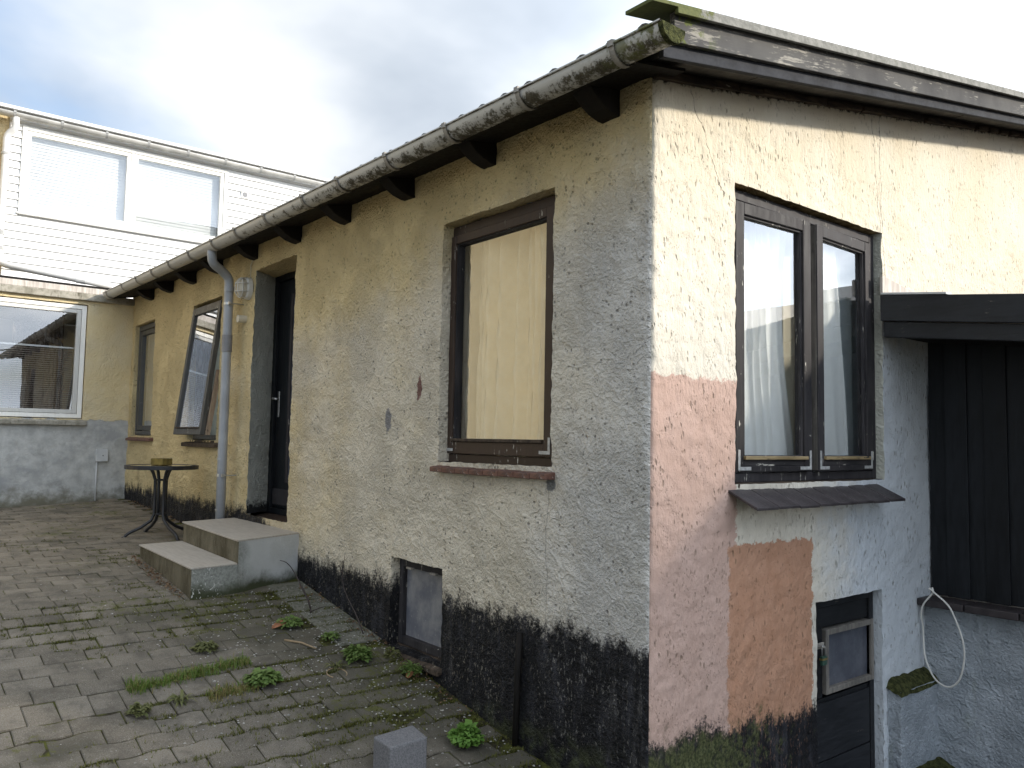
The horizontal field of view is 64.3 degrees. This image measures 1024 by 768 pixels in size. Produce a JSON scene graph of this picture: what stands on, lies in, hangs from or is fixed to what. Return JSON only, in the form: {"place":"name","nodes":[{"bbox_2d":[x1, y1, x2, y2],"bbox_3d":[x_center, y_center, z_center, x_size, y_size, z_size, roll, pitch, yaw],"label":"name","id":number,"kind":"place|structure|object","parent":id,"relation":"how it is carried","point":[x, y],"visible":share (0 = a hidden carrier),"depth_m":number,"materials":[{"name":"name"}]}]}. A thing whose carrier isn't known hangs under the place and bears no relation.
{"place":"outdoors","nodes":[
{"label":"outdoors","id":0,"kind":"place"},
{"bbox_2d":[0,498,551,767],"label":"paved yard","id":1,"kind":"structure","parent":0,"point":[72,702],"depth_m":4.38,"materials":[{"name":"stone"}]},
{"bbox_2d":[123,701,152,717],"bbox_3d":[-1.763,1.535,3.853,0.129,0.052,0.127,0,-4,7],"label":"weed plant","id":2,"kind":"object","parent":1,"relation":"on","point":[139,707],"visible":1,"depth_m":3.84,"materials":[{"name":"green plant"}]},
{"bbox_2d":[121,464,198,540],"bbox_3d":[-3.244,1.088,7.497,0.645,0.680,0.644,4,-5,-39],"label":"garden table","id":3,"kind":"object","parent":1,"relation":"on","point":[168,469],"visible":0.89,"depth_m":7.46,"materials":[{"name":"black metal"}]},
{"bbox_2d":[151,458,171,464],"bbox_3d":[-3.244,0.719,7.538,0.150,0.064,0.120,-1,-4,22],"label":"planter box","id":4,"kind":"object","parent":3,"relation":"on","point":[161,461],"visible":1,"depth_m":7.49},
{"bbox_2d":[165,689,195,707],"bbox_3d":[-1.633,1.552,4.020,0.160,0.058,0.158,4,-5,-39],"label":"weed plant","id":5,"kind":"object","parent":1,"relation":"on","point":[180,698],"visible":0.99,"depth_m":4.00,"materials":[{"name":"green plant"}]},
{"bbox_2d":[119,648,257,696],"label":"grass","id":6,"kind":"structure","parent":1,"relation":"on","point":[191,673],"depth_m":4.27,"materials":[{"name":"green plant"}]},
{"bbox_2d":[189,640,218,652],"bbox_3d":[-1.748,1.490,4.634,0.168,0.055,0.164,4,-5,-39],"label":"weed plant","id":7,"kind":"object","parent":1,"relation":"on","point":[210,644],"visible":1,"depth_m":4.60,"materials":[{"name":"green plant"}]},
{"bbox_2d":[139,518,298,599],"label":"entrance steps","id":8,"kind":"structure","parent":1,"relation":"on","point":[213,557],"depth_m":5.88,"materials":[{"name":"concrete"}]},
{"bbox_2d":[195,678,262,702],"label":"grass","id":9,"kind":"structure","parent":1,"relation":"on","point":[219,693],"depth_m":4.17,"materials":[{"name":"green plant"}]},
{"bbox_2d":[242,666,283,687],"bbox_3d":[-1.319,1.550,4.322,0.210,0.073,0.222,4,-5,-39],"label":"weed plant","id":10,"kind":"object","parent":1,"relation":"on","point":[267,676],"visible":1,"depth_m":4.28,"materials":[{"name":"green plant"}]},
{"bbox_2d":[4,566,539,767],"bbox_3d":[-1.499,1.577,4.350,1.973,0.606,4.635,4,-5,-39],"label":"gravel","id":11,"kind":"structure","parent":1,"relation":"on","point":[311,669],"depth_m":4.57,"materials":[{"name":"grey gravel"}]},
{"bbox_2d":[0,535,549,767],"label":"moss","id":12,"kind":"object","parent":1,"relation":"on","point":[384,716],"visible":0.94,"depth_m":4.38,"materials":[{"name":"green plant"}]},
{"bbox_2d":[272,620,285,628],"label":"dry leaf","id":13,"kind":"object","parent":1,"relation":"on","point":[275,624],"visible":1,"depth_m":5.08,"materials":[{"name":"brown plant"}]},
{"bbox_2d":[276,614,303,628],"bbox_3d":[-1.398,1.498,5.136,0.180,0.072,0.171,4,-5,-39],"label":"weed plant","id":14,"kind":"object","parent":1,"relation":"on","point":[294,621],"visible":0.96,"depth_m":5.10,"materials":[{"name":"green plant"}]},
{"bbox_2d":[121,500,472,713],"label":"leaf litter","id":15,"kind":"object","parent":1,"relation":"on","point":[171,588],"visible":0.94,"depth_m":5.65,"materials":[{"name":"brown plant"}]},
{"bbox_2d":[284,639,316,648],"bbox_3d":[-1.260,1.551,4.860,0.224,0.038,0.024,0,-4,19],"label":"stick","id":16,"kind":"object","parent":1,"relation":"on","point":[287,640],"visible":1,"depth_m":4.86,"materials":[{"name":"wood"}]},
{"bbox_2d":[280,560,325,612],"bbox_3d":[-1.467,1.400,5.582,0.057,0.290,0.746,4,-5,-39],"label":"bare sapling","id":17,"kind":"object","parent":1,"relation":"on","point":[304,592],"visible":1,"depth_m":5.54,"materials":[{"name":"brown plant"}]},
{"bbox_2d":[321,631,340,640],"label":"weed plant","id":18,"kind":"object","parent":1,"relation":"on","point":[330,635],"visible":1,"depth_m":4.99,"materials":[{"name":"green plant"}]},
{"bbox_2d":[323,660,347,670],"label":"weed plant","id":19,"kind":"object","parent":1,"relation":"on","point":[338,664],"visible":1,"depth_m":4.59,"materials":[{"name":"green plant"}]},
{"bbox_2d":[326,668,347,677],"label":"straw stem","id":20,"kind":"object","parent":1,"relation":"on","point":[336,668],"visible":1,"depth_m":4.54,"materials":[{"name":"brown plant"}]},
{"bbox_2d":[338,556,363,633],"bbox_3d":[-1.053,1.361,5.309,0.014,0.489,0.404,4,-5,-39],"label":"bare sapling","id":21,"kind":"object","parent":1,"relation":"on","point":[348,599],"visible":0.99,"depth_m":5.31,"materials":[{"name":"brown plant"}]},
{"bbox_2d":[341,644,373,664],"bbox_3d":[-0.898,1.564,4.750,0.200,0.099,0.210,4,-5,-39],"label":"weed plant","id":22,"kind":"object","parent":1,"relation":"on","point":[353,651],"visible":1,"depth_m":4.71,"materials":[{"name":"green plant"}]},
{"bbox_2d":[384,646,400,658],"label":"weed plant","id":23,"kind":"object","parent":1,"relation":"on","point":[388,653],"visible":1,"depth_m":4.84,"materials":[{"name":"green plant"}]},
{"bbox_2d":[373,726,426,767],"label":"concrete block","id":24,"kind":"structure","parent":1,"relation":"on","point":[405,747],"depth_m":3.62,"materials":[{"name":"grey concrete"}]},
{"bbox_2d":[398,660,423,676],"bbox_3d":[-0.571,1.618,4.655,0.150,0.071,0.143,4,-5,-39],"label":"weed plant","id":25,"kind":"object","parent":1,"relation":"on","point":[414,668],"visible":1,"depth_m":4.65,"materials":[{"name":"green plant"}]},
{"bbox_2d":[447,719,484,748],"bbox_3d":[-0.220,1.694,3.955,0.185,0.108,0.188,4,-5,-39],"label":"weed plant","id":26,"kind":"object","parent":1,"relation":"on","point":[467,734],"visible":1,"depth_m":3.92,"materials":[{"name":"green plant"}]},
{"bbox_2d":[0,0,1023,179],"label":"sky","id":27,"kind":"structure","parent":0,"point":[320,88],"materials":[{"name":"white"}]},
{"bbox_2d":[251,512,855,694],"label":"ground","id":28,"kind":"structure","parent":0,"point":[255,513],"depth_m":9.71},
{"bbox_2d":[0,102,330,507],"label":"wing building","id":29,"kind":"structure","parent":28,"relation":"on","point":[73,266],"depth_m":10.14,"materials":[{"name":"paint"}]},
{"bbox_2d":[7,307,64,417],"bbox_3d":[-5.754,-0.121,9.845,0.550,1.600,0.083,4,-5,-39],"label":"curtain","id":30,"kind":"object","parent":29,"relation":"hanging from","point":[37,327],"visible":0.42,"depth_m":9.86,"materials":[{"name":"fabric"}]},
{"bbox_2d":[0,342,73,408],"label":"blind","id":31,"kind":"object","parent":29,"relation":"attached to","point":[35,375],"visible":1,"depth_m":9.66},
{"bbox_2d":[0,297,86,425],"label":"window","id":32,"kind":"structure","parent":29,"relation":"in","point":[80,311],"depth_m":9.72,"materials":[{"name":"white paint"}]},
{"bbox_2d":[27,137,125,220],"bbox_3d":[-5.683,-2.645,10.649,1.140,0.911,0.030,4,-5,-39],"label":"blind","id":33,"kind":"object","parent":29,"relation":"attached to","point":[70,178],"visible":1,"depth_m":10.64,"materials":[{"name":"white fabric"}]},
{"bbox_2d":[94,449,107,500],"bbox_3d":[-5.001,1.131,9.898,0.134,0.675,0.044,4,-5,-39],"label":"meter box","id":34,"kind":"object","parent":29,"relation":"attached to","point":[101,455],"visible":0.95,"depth_m":9.88,"materials":[{"name":"grey plastic"}]},
{"bbox_2d":[16,125,227,243],"bbox_3d":[-5.146,-2.602,10.981,2.615,1.128,0.105,4,-5,-39],"label":"window","id":35,"kind":"structure","parent":29,"relation":"in","point":[128,224],"depth_m":10.92,"materials":[{"name":"white paint"}]},
{"bbox_2d":[135,160,218,236],"bbox_3d":[-4.703,-2.574,11.438,1.120,0.911,0.030,4,-5,-39],"label":"blind","id":36,"kind":"object","parent":29,"relation":"attached to","point":[167,197],"visible":0.97,"depth_m":11.43,"materials":[{"name":"white fabric"}]},
{"bbox_2d":[103,0,1023,767],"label":"house","id":37,"kind":"structure","parent":28,"relation":"on","point":[635,558],"depth_m":4.35,"materials":[{"name":"paint"}]},
{"bbox_2d":[125,322,154,440],"bbox_3d":[-4.366,-0.026,9.730,0.165,1.412,1.030,4,-5,-39],"label":"window","id":38,"kind":"structure","parent":37,"relation":"in","point":[144,395],"depth_m":9.91,"materials":[{"name":"brown wood"}]},
{"bbox_2d":[173,299,222,447],"bbox_3d":[-3.029,-0.102,7.990,0.273,1.435,0.960,4,-5,-39],"label":"window","id":39,"kind":"structure","parent":37,"relation":"in","point":[192,413],"depth_m":7.93,"materials":[{"name":"brown wood"}]},
{"bbox_2d":[210,340,219,434],"bbox_3d":[-2.869,-0.111,8.171,0.036,1.450,0.800,4,-5,-39],"label":"curtain","id":40,"kind":"object","parent":37,"relation":"hanging from","point":[213,430],"visible":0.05,"depth_m":8.38,"materials":[{"name":"fabric"}]},
{"bbox_2d":[236,315,246,322],"bbox_3d":[-2.390,-0.575,7.213,0.085,0.068,0.068,4,-5,-39],"label":"vent stub","id":41,"kind":"object","parent":37,"relation":"attached to","point":[241,318],"visible":1,"depth_m":7.19,"materials":[{"name":"plastic"}]},
{"bbox_2d":[234,261,252,299],"bbox_3d":[-2.364,-0.948,7.165,0.128,0.405,0.144,4,-5,-39],"label":"wall lamp","id":42,"kind":"object","parent":37,"relation":"attached to","point":[244,287],"visible":0.99,"depth_m":7.13,"materials":[{"name":"white glass"}]},
{"bbox_2d":[253,271,295,521],"bbox_3d":[-1.880,0.080,6.924,0.240,2.174,1.035,4,-5,-39],"label":"door","id":43,"kind":"structure","parent":37,"relation":"in","point":[285,290],"depth_m":7.23,"materials":[{"name":"black wood"}]},
{"bbox_2d":[396,558,441,676],"bbox_3d":[-0.542,1.370,4.874,0.160,0.589,0.600,4,-5,-39],"label":"cellar window","id":44,"kind":"structure","parent":37,"relation":"in","point":[420,586],"depth_m":4.93,"materials":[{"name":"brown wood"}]},
{"bbox_2d":[430,195,555,479],"bbox_3d":[-0.097,-0.231,4.447,0.193,1.452,1.103,4,-5,-39],"label":"window","id":45,"kind":"structure","parent":37,"relation":"in","point":[539,212],"depth_m":4.47,"materials":[{"name":"brown wood"}]},
{"bbox_2d":[456,194,554,457],"bbox_3d":[0.049,-0.258,4.592,0.192,1.550,1.120,4,-5,-39],"label":"curtain","id":46,"kind":"object","parent":37,"relation":"hanging from","point":[504,340],"visible":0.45,"depth_m":4.68,"materials":[{"name":"beige fabric"}]},
{"bbox_2d":[744,219,793,454],"bbox_3d":[1.307,-0.293,4.269,0.630,1.480,0.044,4,-5,-39],"label":"curtain","id":47,"kind":"object","parent":37,"relation":"hanging from","point":[768,429],"visible":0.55,"depth_m":4.28,"materials":[{"name":"white fabric"}]},
{"bbox_2d":[782,230,794,454],"bbox_3d":[1.501,-0.190,4.482,0.510,1.650,0.035,4,-5,-39],"label":"curtain","id":48,"kind":"object","parent":37,"relation":"hanging from","point":[788,328],"visible":0.12,"depth_m":4.51,"materials":[{"name":"fabric"}]},
{"bbox_2d":[728,190,904,510],"bbox_3d":[1.614,-0.152,4.311,1.480,1.561,0.275,4,-5,-39],"label":"window","id":49,"kind":"structure","parent":37,"relation":"in","point":[809,463],"depth_m":4.34,"materials":[{"name":"brown wood"}]},
{"bbox_2d":[819,645,827,665],"bbox_3d":[1.646,1.432,4.303,0.047,0.104,0.022,4,-5,-39],"label":"padlock","id":50,"kind":"object","parent":37,"relation":"hanging from","point":[823,659],"visible":1,"depth_m":4.29,"materials":[{"name":"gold metal"}]},
{"bbox_2d":[823,242,847,454],"bbox_3d":[1.783,-0.258,4.649,0.490,1.480,0.032,4,-5,-37],"label":"curtain","id":51,"kind":"object","parent":37,"relation":"hanging from","point":[835,424],"visible":0.36,"depth_m":4.71,"materials":[{"name":"white fabric"}]},
{"bbox_2d":[816,591,874,767],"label":"cellar door","id":52,"kind":"structure","parent":37,"relation":"in","point":[845,708],"depth_m":4.50,"materials":[{"name":"brown wood"}]},
{"bbox_2d":[834,246,857,470],"bbox_3d":[1.993,-0.152,4.899,0.700,1.650,0.031,4,-5,-38],"label":"curtain","id":53,"kind":"object","parent":37,"relation":"hanging from","point":[846,272],"visible":0.13,"depth_m":4.95,"materials":[{"name":"white fabric"}]},
{"bbox_2d":[886,595,1023,767],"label":"retaining wall","id":54,"kind":"structure","parent":28,"relation":"on","point":[973,717],"depth_m":4.71,"materials":[{"name":"white paint"}]},
{"bbox_2d":[920,587,964,687],"bbox_3d":[2.532,1.497,4.804,0.061,0.575,0.254,4,-5,-34],"label":"cable loop","id":55,"kind":"object","parent":54,"relation":"hanging from","point":[922,623],"visible":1,"depth_m":4.81,"materials":[{"name":"white plastic"}]},
{"bbox_2d":[880,276,1023,607],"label":"shed","id":56,"kind":"structure","parent":54,"relation":"on","point":[976,396],"depth_m":4.80,"materials":[{"name":"black wood"}]}
]}

